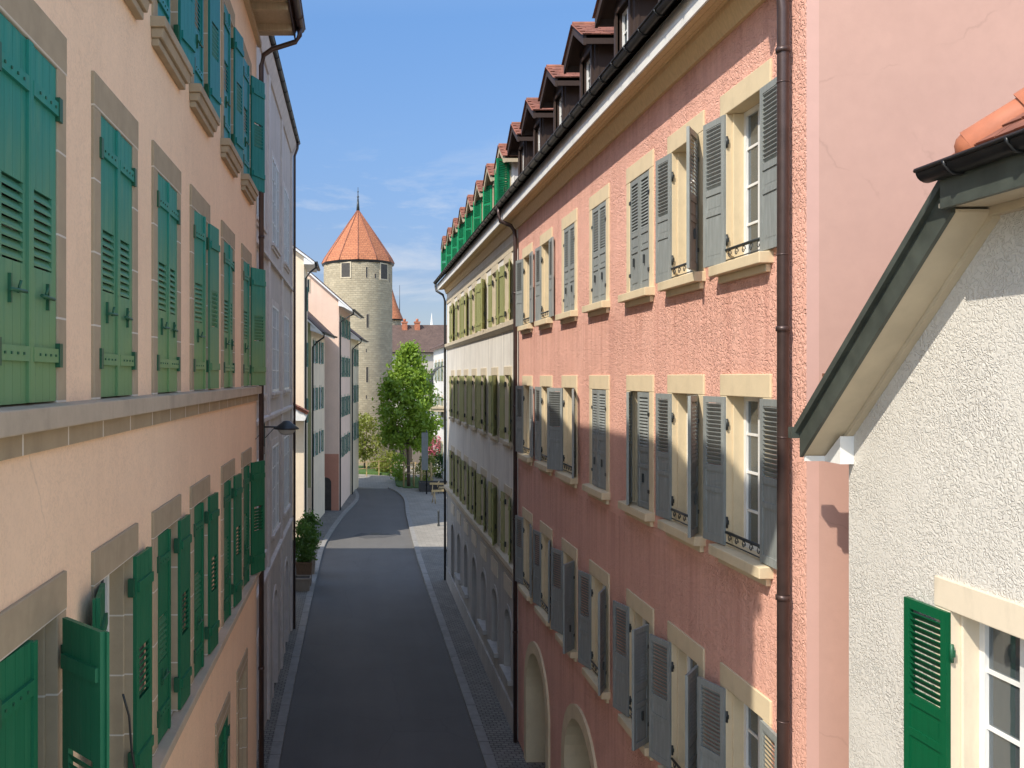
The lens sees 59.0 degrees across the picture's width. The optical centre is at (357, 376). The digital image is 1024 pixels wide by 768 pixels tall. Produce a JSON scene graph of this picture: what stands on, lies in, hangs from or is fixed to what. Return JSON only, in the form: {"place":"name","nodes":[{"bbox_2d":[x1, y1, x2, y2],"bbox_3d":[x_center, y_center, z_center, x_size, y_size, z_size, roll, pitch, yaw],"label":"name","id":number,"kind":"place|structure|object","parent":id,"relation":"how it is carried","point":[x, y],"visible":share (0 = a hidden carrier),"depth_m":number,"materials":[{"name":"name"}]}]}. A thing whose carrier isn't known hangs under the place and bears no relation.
{"place":"outdoors","nodes":[
{"label":"outdoors","id":0,"kind":"place"},
{"bbox_2d":[257,492,355,767],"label":"pavement","id":1,"kind":"structure","parent":0,"point":[328,518],"depth_m":30.73,"materials":[{"name":"concrete"}]},
{"bbox_2d":[296,575,310,590],"bbox_3d":[-2.500,9.400,40.290,0.820,0.600,0.719,0,0,0],"label":"planter","id":2,"kind":"object","parent":1,"relation":"on","point":[303,582],"visible":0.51,"depth_m":39.98,"materials":[{"name":"concrete"}]},
{"bbox_2d":[296,559,312,585],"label":"planter","id":3,"kind":"object","parent":1,"relation":"on","point":[303,568],"visible":0.66,"depth_m":40.92,"materials":[{"name":"wood"}]},
{"bbox_2d":[296,522,323,562],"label":"potted shrub","id":4,"kind":"object","parent":3,"relation":"in","point":[305,553],"visible":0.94,"depth_m":41.06,"materials":[{"name":"green plant"}]},
{"bbox_2d":[311,555,315,573],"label":"planter","id":5,"kind":"object","parent":1,"relation":"on","point":[313,567],"visible":0.26,"depth_m":43.39,"materials":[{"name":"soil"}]},
{"bbox_2d":[296,510,322,555],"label":"potted shrub","id":6,"kind":"object","parent":5,"relation":"in","point":[311,519],"visible":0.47,"depth_m":43.68,"materials":[{"name":"green plant"}]},
{"bbox_2d":[321,191,394,465],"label":"round tower","id":7,"kind":"structure","parent":0,"point":[357,263],"depth_m":97.64,"materials":[{"name":"stone"}]},
{"bbox_2d":[359,465,388,474],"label":"lawn","id":8,"kind":"structure","parent":0,"point":[369,471],"depth_m":90.01,"materials":[{"name":"green plant"}]},
{"bbox_2d":[359,411,385,467],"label":"tree","id":9,"kind":"object","parent":8,"relation":"on","point":[364,421],"visible":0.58,"depth_m":92.45,"materials":[{"name":"green plant"}]},
{"bbox_2d":[367,447,397,472],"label":"shrub","id":10,"kind":"object","parent":8,"relation":"on","point":[383,463],"visible":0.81,"depth_m":89.61,"materials":[{"name":"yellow plant"}]},
{"bbox_2d":[279,488,484,767],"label":"road","id":11,"kind":"structure","parent":0,"point":[376,685],"depth_m":29.81,"materials":[{"name":"asphalt"}]},
{"bbox_2d":[358,464,443,487],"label":"square","id":12,"kind":"structure","parent":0,"point":[376,481],"depth_m":83.75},
{"bbox_2d":[395,436,433,463],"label":"garden wall","id":13,"kind":"structure","parent":12,"relation":"on","point":[415,457],"depth_m":99.50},
{"bbox_2d":[411,453,443,480],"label":"shrub","id":14,"kind":"object","parent":12,"relation":"on","point":[431,459],"visible":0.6,"depth_m":80.28,"materials":[{"name":"green plant"}]},
{"bbox_2d":[429,340,446,480],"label":"house","id":15,"kind":"structure","parent":12,"relation":"on","point":[438,373],"depth_m":86.50,"materials":[{"name":"white paint"}]},
{"bbox_2d":[395,477,424,487],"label":"lawn","id":16,"kind":"structure","parent":0,"point":[400,483],"depth_m":79.88,"materials":[{"name":"green plant"}]},
{"bbox_2d":[384,451,412,480],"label":"shrub","id":17,"kind":"object","parent":16,"relation":"on","point":[396,473],"visible":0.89,"depth_m":82.21,"materials":[{"name":"green plant"}]},
{"bbox_2d":[371,339,446,485],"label":"tree","id":18,"kind":"object","parent":16,"relation":"on","point":[409,373],"visible":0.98,"depth_m":76.93,"materials":[{"name":"green plant"}]},
{"bbox_2d":[392,487,446,548],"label":"pavement","id":19,"kind":"structure","parent":0,"point":[423,510],"depth_m":61.44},
{"bbox_2d":[422,430,427,493],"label":"banner post","id":20,"kind":"object","parent":19,"relation":"on","point":[424,451],"visible":1,"depth_m":73.12,"materials":[{"name":"metal"}]},
{"bbox_2d":[275,0,596,324],"label":"sky","id":21,"kind":"structure","parent":0,"point":[404,105],"materials":[{"name":"blue"}]},
{"bbox_2d":[433,143,517,739],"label":"house","id":22,"kind":"structure","parent":0,"point":[475,283],"depth_m":29.46,"materials":[{"name":"white paint"}]},
{"bbox_2d":[449,298,454,341],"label":"window","id":23,"kind":"structure","parent":22,"relation":"in","point":[451,308],"depth_m":39.11,"materials":[{"name":"white paint"}]},
{"bbox_2d":[449,370,454,421],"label":"window","id":24,"kind":"structure","parent":22,"relation":"in","point":[451,378],"depth_m":40.15,"materials":[{"name":"white paint"}]},
{"bbox_2d":[449,445,454,492],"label":"window","id":25,"kind":"structure","parent":22,"relation":"in","point":[451,452],"depth_m":40.15,"materials":[{"name":"white paint"}]},
{"bbox_2d":[451,521,454,581],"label":"arched door","id":26,"kind":"structure","parent":22,"relation":"in","point":[452,524],"depth_m":40.23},
{"bbox_2d":[454,530,460,583],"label":"arched window","id":27,"kind":"structure","parent":22,"relation":"in","point":[457,575],"depth_m":37.76,"materials":[{"name":"grey glass"}]},
{"bbox_2d":[454,449,460,500],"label":"window","id":28,"kind":"structure","parent":22,"relation":"in","point":[457,460],"depth_m":37.73,"materials":[{"name":"white paint"}]},
{"bbox_2d":[455,293,460,339],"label":"window","id":29,"kind":"structure","parent":22,"relation":"in","point":[458,303],"depth_m":37.73,"materials":[{"name":"white paint"}]},
{"bbox_2d":[455,370,460,424],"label":"window","id":30,"kind":"structure","parent":22,"relation":"in","point":[457,378],"depth_m":37.73,"materials":[{"name":"white paint"}]},
{"bbox_2d":[460,369,467,428],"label":"window","id":31,"kind":"structure","parent":22,"relation":"in","point":[463,379],"depth_m":35.30,"materials":[{"name":"white paint"}]},
{"bbox_2d":[461,287,467,337],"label":"window","id":32,"kind":"structure","parent":22,"relation":"in","point":[464,299],"depth_m":35.28,"materials":[{"name":"white paint"}]},
{"bbox_2d":[461,541,468,597],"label":"arched window","id":33,"kind":"structure","parent":22,"relation":"in","point":[464,589],"depth_m":35.39,"materials":[{"name":"grey glass"}]},
{"bbox_2d":[461,454,468,509],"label":"window","id":34,"kind":"structure","parent":22,"relation":"in","point":[464,466],"depth_m":35.30,"materials":[{"name":"white paint"}]},
{"bbox_2d":[467,369,476,432],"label":"window","id":35,"kind":"structure","parent":22,"relation":"in","point":[471,382],"depth_m":32.89,"materials":[{"name":"white paint"}]},
{"bbox_2d":[469,280,476,334],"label":"window","id":36,"kind":"structure","parent":22,"relation":"in","point":[472,293],"depth_m":32.89,"materials":[{"name":"white paint"}]},
{"bbox_2d":[469,460,476,519],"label":"window","id":37,"kind":"structure","parent":22,"relation":"in","point":[472,470],"depth_m":32.89,"materials":[{"name":"white paint"}]},
{"bbox_2d":[471,553,476,628],"bbox_3d":[4.478,8.080,32.410,0.405,3.200,1.400,0,0,0],"label":"arched door","id":38,"kind":"structure","parent":22,"relation":"in","point":[473,560],"depth_m":32.97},
{"bbox_2d":[476,272,486,330],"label":"window","id":39,"kind":"structure","parent":22,"relation":"in","point":[481,288],"depth_m":29.46,"materials":[{"name":"white paint"}]},
{"bbox_2d":[476,368,486,436],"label":"window","id":40,"kind":"structure","parent":22,"relation":"in","point":[481,381],"depth_m":30.46,"materials":[{"name":"white paint"}]},
{"bbox_2d":[476,467,486,531],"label":"window","id":41,"kind":"structure","parent":22,"relation":"in","point":[481,479],"depth_m":30.46,"materials":[{"name":"white paint"}]},
{"bbox_2d":[477,567,486,634],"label":"arched window","id":42,"kind":"structure","parent":22,"relation":"in","point":[482,622],"depth_m":30.55,"materials":[{"name":"grey glass"}]},
{"bbox_2d":[487,584,498,657],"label":"arched window","id":43,"kind":"structure","parent":22,"relation":"in","point":[493,643],"depth_m":28.12,"materials":[{"name":"grey glass"}]},
{"bbox_2d":[488,367,497,442],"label":"window","id":44,"kind":"structure","parent":22,"relation":"in","point":[493,379],"depth_m":27.05,"materials":[{"name":"white paint"}]},
{"bbox_2d":[488,474,497,545],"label":"window","id":45,"kind":"structure","parent":22,"relation":"in","point":[493,485],"depth_m":27.05,"materials":[{"name":"white paint"}]},
{"bbox_2d":[488,263,498,327],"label":"window","id":46,"kind":"structure","parent":22,"relation":"in","point":[493,316],"depth_m":28.04,"materials":[{"name":"white paint"}]},
{"bbox_2d":[499,252,511,322],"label":"window","id":47,"kind":"structure","parent":22,"relation":"in","point":[505,271],"depth_m":25.63,"materials":[{"name":"white paint"}]},
{"bbox_2d":[499,366,511,448],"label":"window","id":48,"kind":"structure","parent":22,"relation":"in","point":[505,382],"depth_m":25.63,"materials":[{"name":"white paint"}]},
{"bbox_2d":[499,604,512,685],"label":"arched window","id":49,"kind":"structure","parent":22,"relation":"in","point":[506,668],"depth_m":25.71,"materials":[{"name":"grey glass"}]},
{"bbox_2d":[500,483,511,562],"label":"window","id":50,"kind":"structure","parent":22,"relation":"in","point":[506,496],"depth_m":25.59,"materials":[{"name":"white paint"}]},
{"bbox_2d":[420,549,544,767],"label":"pavement","id":51,"kind":"structure","parent":0,"point":[507,752],"depth_m":28.43,"materials":[{"name":"stone"}]},
{"bbox_2d":[494,0,1023,767],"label":"house","id":52,"kind":"structure","parent":0,"point":[712,208],"depth_m":10.73,"materials":[{"name":"pink paint"}]},
{"bbox_2d":[515,507,532,603],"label":"window","id":53,"kind":"structure","parent":52,"relation":"in","point":[524,552],"depth_m":22.71,"materials":[{"name":"white paint"}]},
{"bbox_2d":[516,242,532,334],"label":"window","id":54,"kind":"structure","parent":52,"relation":"in","point":[524,266],"depth_m":22.71,"materials":[{"name":"white paint"}]},
{"bbox_2d":[516,376,532,465],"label":"window","id":55,"kind":"structure","parent":52,"relation":"in","point":[524,393],"depth_m":22.71,"materials":[{"name":"white paint"}]},
{"bbox_2d":[533,520,552,629],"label":"window","id":56,"kind":"structure","parent":52,"relation":"in","point":[542,570],"depth_m":20.53,"materials":[{"name":"white paint"}]},
{"bbox_2d":[534,227,553,329],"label":"window","id":57,"kind":"structure","parent":52,"relation":"in","point":[544,254],"depth_m":20.50,"materials":[{"name":"white paint"}]},
{"bbox_2d":[534,376,553,475],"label":"window","id":58,"kind":"structure","parent":52,"relation":"in","point":[546,382],"depth_m":20.53,"materials":[{"name":"white paint"}]},
{"bbox_2d":[547,375,577,487],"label":"window","id":59,"kind":"structure","parent":52,"relation":"in","point":[562,405],"depth_m":18.33,"materials":[{"name":"white paint"}]},
{"bbox_2d":[551,538,577,661],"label":"window","id":60,"kind":"structure","parent":52,"relation":"in","point":[564,600],"depth_m":17.36,"materials":[{"name":"white paint"}]},
{"bbox_2d":[555,208,577,324],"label":"window","id":61,"kind":"structure","parent":52,"relation":"in","point":[569,224],"depth_m":17.81,"materials":[{"name":"white paint"}]},
{"bbox_2d":[578,559,609,702],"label":"window","id":62,"kind":"structure","parent":52,"relation":"in","point":[594,627],"depth_m":16.10,"materials":[{"name":"white paint"}]},
{"bbox_2d":[582,183,609,316],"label":"window","id":63,"kind":"structure","parent":52,"relation":"in","point":[599,203],"depth_m":15.60,"materials":[{"name":"white paint"}]},
{"bbox_2d":[582,375,609,504],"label":"window","id":64,"kind":"structure","parent":52,"relation":"in","point":[598,487],"depth_m":15.58,"materials":[{"name":"white paint"}]},
{"bbox_2d":[613,588,653,760],"bbox_3d":[4.325,4.463,13.438,0.589,2.205,1.728,0,0,7],"label":"window","id":65,"kind":"structure","parent":52,"relation":"in","point":[630,669],"depth_m":13.48,"materials":[{"name":"white paint"}]},
{"bbox_2d":[618,149,654,307],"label":"window","id":66,"kind":"structure","parent":52,"relation":"in","point":[640,288],"depth_m":13.37,"materials":[{"name":"white paint"}]},
{"bbox_2d":[618,375,654,526],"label":"window","id":67,"kind":"structure","parent":52,"relation":"in","point":[638,504],"depth_m":13.31,"materials":[{"name":"white paint"}]},
{"bbox_2d":[649,621,704,767],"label":"window","id":68,"kind":"structure","parent":52,"relation":"in","point":[673,720],"depth_m":12.02,"materials":[{"name":"white paint"}]},
{"bbox_2d":[656,110,705,296],"bbox_3d":[4.344,-2.197,11.568,0.521,2.205,1.783,0,0,6],"label":"window","id":69,"kind":"structure","parent":52,"relation":"in","point":[679,174],"depth_m":11.99,"materials":[{"name":"white paint"}]},
{"bbox_2d":[656,375,705,551],"bbox_3d":[4.344,1.073,11.567,0.509,2.205,1.789,0,0,5],"label":"window","id":70,"kind":"structure","parent":52,"relation":"in","point":[679,418],"depth_m":11.99,"materials":[{"name":"white paint"}]},
{"bbox_2d":[697,662,776,767],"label":"window","id":71,"kind":"structure","parent":52,"relation":"in","point":[747,735],"depth_m":10.22,"materials":[{"name":"white paint"}]},
{"bbox_2d":[703,59,776,283],"bbox_3d":[4.345,-2.197,9.790,0.390,2.205,1.827,0,0,0],"label":"window","id":72,"kind":"structure","parent":52,"relation":"in","point":[740,145],"depth_m":10.16,"materials":[{"name":"white paint"}]},
{"bbox_2d":[703,374,776,585],"bbox_3d":[4.345,1.073,9.790,0.390,2.205,1.827,0,0,0],"label":"window","id":73,"kind":"structure","parent":52,"relation":"in","point":[740,491],"depth_m":10.16,"materials":[{"name":"white paint"}]},
{"bbox_2d":[788,88,1023,767],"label":"house","id":74,"kind":"structure","parent":0,"point":[912,415],"depth_m":6.39,"materials":[{"name":"white paint"}]},
{"bbox_2d":[904,575,1023,767],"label":"window","id":75,"kind":"structure","parent":74,"relation":"in","point":[976,718],"depth_m":6.35,"materials":[{"name":"white paint"}]},
{"label":"ground","id":76,"kind":"structure","parent":0,"visible":0},
{"bbox_2d":[0,0,305,767],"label":"house","id":77,"kind":"structure","parent":76,"relation":"on","point":[132,332],"depth_m":7.42,"materials":[{"name":"beige paint"}]},
{"bbox_2d":[0,0,66,406],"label":"window","id":78,"kind":"structure","parent":77,"relation":"in","point":[33,51],"depth_m":5.09,"materials":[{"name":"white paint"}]},
{"bbox_2d":[0,570,108,767],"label":"window","id":79,"kind":"structure","parent":77,"relation":"in","point":[54,666],"depth_m":5.28,"materials":[{"name":"white paint"}]},
{"bbox_2d":[91,71,137,399],"bbox_3d":[-1.991,-0.985,6.950,0.298,2.410,1.278,0,0,0],"label":"window","id":80,"kind":"structure","parent":77,"relation":"in","point":[114,130],"depth_m":6.86,"materials":[{"name":"white paint"}]},
{"bbox_2d":[91,523,153,767],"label":"window","id":81,"kind":"structure","parent":77,"relation":"in","point":[122,577],"depth_m":7.41,"materials":[{"name":"white paint"}]},
{"bbox_2d":[124,0,152,19],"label":"window","id":82,"kind":"structure","parent":77,"relation":"in","point":[137,8],"depth_m":7.44,"materials":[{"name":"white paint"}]},
{"bbox_2d":[151,140,180,394],"bbox_3d":[-1.987,-0.985,8.800,0.305,2.410,1.278,0,0,0],"label":"window","id":83,"kind":"structure","parent":77,"relation":"in","point":[165,175],"depth_m":8.69,"materials":[{"name":"white paint"}]},
{"bbox_2d":[151,494,191,756],"bbox_3d":[-1.975,2.405,8.953,0.330,2.310,1.583,0,0,0],"label":"window","id":84,"kind":"structure","parent":77,"relation":"in","point":[171,538],"depth_m":8.76,"materials":[{"name":"white paint"}]},
{"bbox_2d":[150,0,195,89],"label":"window","id":85,"kind":"structure","parent":77,"relation":"in","point":[172,22],"depth_m":9.01,"materials":[{"name":"white paint"}]},
{"bbox_2d":[189,0,220,136],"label":"window","id":86,"kind":"structure","parent":77,"relation":"in","point":[204,85],"depth_m":11.12,"materials":[{"name":"white paint"}]},
{"bbox_2d":[190,184,219,390],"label":"window","id":87,"kind":"structure","parent":77,"relation":"in","point":[204,237],"depth_m":10.61,"materials":[{"name":"white paint"}]},
{"bbox_2d":[190,475,219,685],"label":"window","id":88,"kind":"structure","parent":77,"relation":"in","point":[204,511],"depth_m":10.64,"materials":[{"name":"white paint"}]},
{"bbox_2d":[215,691,229,767],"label":"window","id":89,"kind":"structure","parent":77,"relation":"in","point":[222,726],"depth_m":12.41,"materials":[{"name":"white paint"}]},
{"bbox_2d":[221,220,234,388],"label":"window","id":90,"kind":"structure","parent":77,"relation":"in","point":[227,236],"depth_m":12.82,"materials":[{"name":"white paint"}]},
{"bbox_2d":[220,0,243,177],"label":"window","id":91,"kind":"structure","parent":77,"relation":"in","point":[232,52],"depth_m":13.09,"materials":[{"name":"white paint"}]},
{"bbox_2d":[221,458,242,628],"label":"window","id":92,"kind":"structure","parent":77,"relation":"in","point":[231,484],"depth_m":12.91,"materials":[{"name":"green paint"}]},
{"bbox_2d":[236,648,247,767],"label":"window","id":93,"kind":"structure","parent":77,"relation":"in","point":[242,672],"depth_m":14.98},
{"bbox_2d":[241,40,264,204],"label":"window","id":94,"kind":"structure","parent":77,"relation":"in","point":[253,170],"depth_m":15.58,"materials":[{"name":"white paint"}]},
{"bbox_2d":[241,447,264,590],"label":"window","id":95,"kind":"structure","parent":77,"relation":"in","point":[253,473],"depth_m":15.58,"materials":[{"name":"green paint"}]},
{"bbox_2d":[241,243,265,386],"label":"window","id":96,"kind":"structure","parent":77,"relation":"in","point":[253,280],"depth_m":15.57,"materials":[{"name":"green paint"}]},
{"bbox_2d":[257,36,300,759],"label":"house","id":97,"kind":"structure","parent":76,"relation":"on","point":[282,142],"depth_m":28.29,"materials":[{"name":"paint"}]},
{"bbox_2d":[257,627,258,759],"bbox_3d":[-2.685,8.070,23.000,0.330,3.220,1.480,0,0,0],"label":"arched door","id":98,"kind":"structure","parent":97,"relation":"in","point":[258,627],"depth_m":22.37,"materials":[{"name":"stone"}]},
{"bbox_2d":[273,584,277,697],"bbox_3d":[-2.685,8.070,27.400,0.330,3.220,1.480,0,0,0],"label":"arched door","id":99,"kind":"structure","parent":97,"relation":"in","point":[275,594],"depth_m":27.98,"materials":[{"name":"grey stone"}]},
{"bbox_2d":[271,148,280,258],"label":"window","id":100,"kind":"structure","parent":97,"relation":"in","point":[274,166],"depth_m":26.90,"materials":[{"name":"grey stone"}]},
{"bbox_2d":[271,298,280,397],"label":"window","id":101,"kind":"structure","parent":97,"relation":"in","point":[275,392],"depth_m":26.92,"materials":[{"name":"glass"}]},
{"bbox_2d":[271,436,280,540],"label":"window","id":102,"kind":"structure","parent":97,"relation":"in","point":[275,524],"depth_m":26.92,"materials":[{"name":"grey stone"}]},
{"bbox_2d":[264,421,298,453],"bbox_3d":[-2.027,1.795,24.146,0.911,1.250,0.690,0,0,-29],"label":"wall lamp","id":103,"kind":"object","parent":97,"relation":"attached to","point":[286,428],"visible":0.98,"depth_m":24.04,"materials":[{"name":"metal"}]},
{"bbox_2d":[284,556,287,652],"bbox_3d":[-2.685,8.070,31.700,0.330,3.220,1.480,0,0,0],"label":"arched door","id":104,"kind":"structure","parent":97,"relation":"in","point":[286,560],"depth_m":31.27,"materials":[{"name":"grey stone"}]},
{"bbox_2d":[283,180,290,273],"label":"window","id":105,"kind":"structure","parent":97,"relation":"in","point":[285,192],"depth_m":31.16,"materials":[{"name":"grey stone"}]},
{"bbox_2d":[283,309,290,394],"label":"window","id":106,"kind":"structure","parent":97,"relation":"in","point":[286,390],"depth_m":31.16,"materials":[{"name":"grey stone"}]},
{"bbox_2d":[283,435,290,517],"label":"window","id":107,"kind":"structure","parent":97,"relation":"in","point":[286,505],"depth_m":31.16,"materials":[{"name":"grey stone"}]},
{"bbox_2d":[296,247,319,537],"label":"house","id":108,"kind":"structure","parent":76,"relation":"on","point":[305,263],"depth_m":51.60,"materials":[{"name":"white paint"}]},
{"bbox_2d":[268,489,358,767],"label":"kerb","id":109,"kind":"structure","parent":76,"relation":"on","point":[277,744],"depth_m":29.79,"materials":[{"name":"stone"}]},
{"bbox_2d":[307,311,337,518],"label":"house","id":110,"kind":"structure","parent":76,"relation":"on","point":[317,331],"depth_m":58.62,"materials":[{"name":"white paint"}]},
{"bbox_2d":[307,272,363,510],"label":"house","id":111,"kind":"structure","parent":76,"relation":"on","point":[330,310],"depth_m":64.27,"materials":[{"name":"white paint"}]},
{"bbox_2d":[350,328,368,493],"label":"house","id":112,"kind":"structure","parent":76,"relation":"on","point":[356,338],"depth_m":75.12,"materials":[{"name":"white paint"}]},
{"bbox_2d":[392,285,402,324],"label":"turret","id":113,"kind":"object","parent":76,"relation":"on","point":[397,318],"visible":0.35,"depth_m":130.03,"materials":[{"name":"orange tile"}]},
{"bbox_2d":[392,319,446,422],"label":"house","id":114,"kind":"structure","parent":76,"relation":"on","point":[427,338],"depth_m":124.40,"materials":[{"name":"white paint"}]},
{"bbox_2d":[388,487,497,767],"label":"kerb","id":115,"kind":"structure","parent":76,"relation":"on","point":[489,761],"depth_m":29.89,"materials":[{"name":"stone"}]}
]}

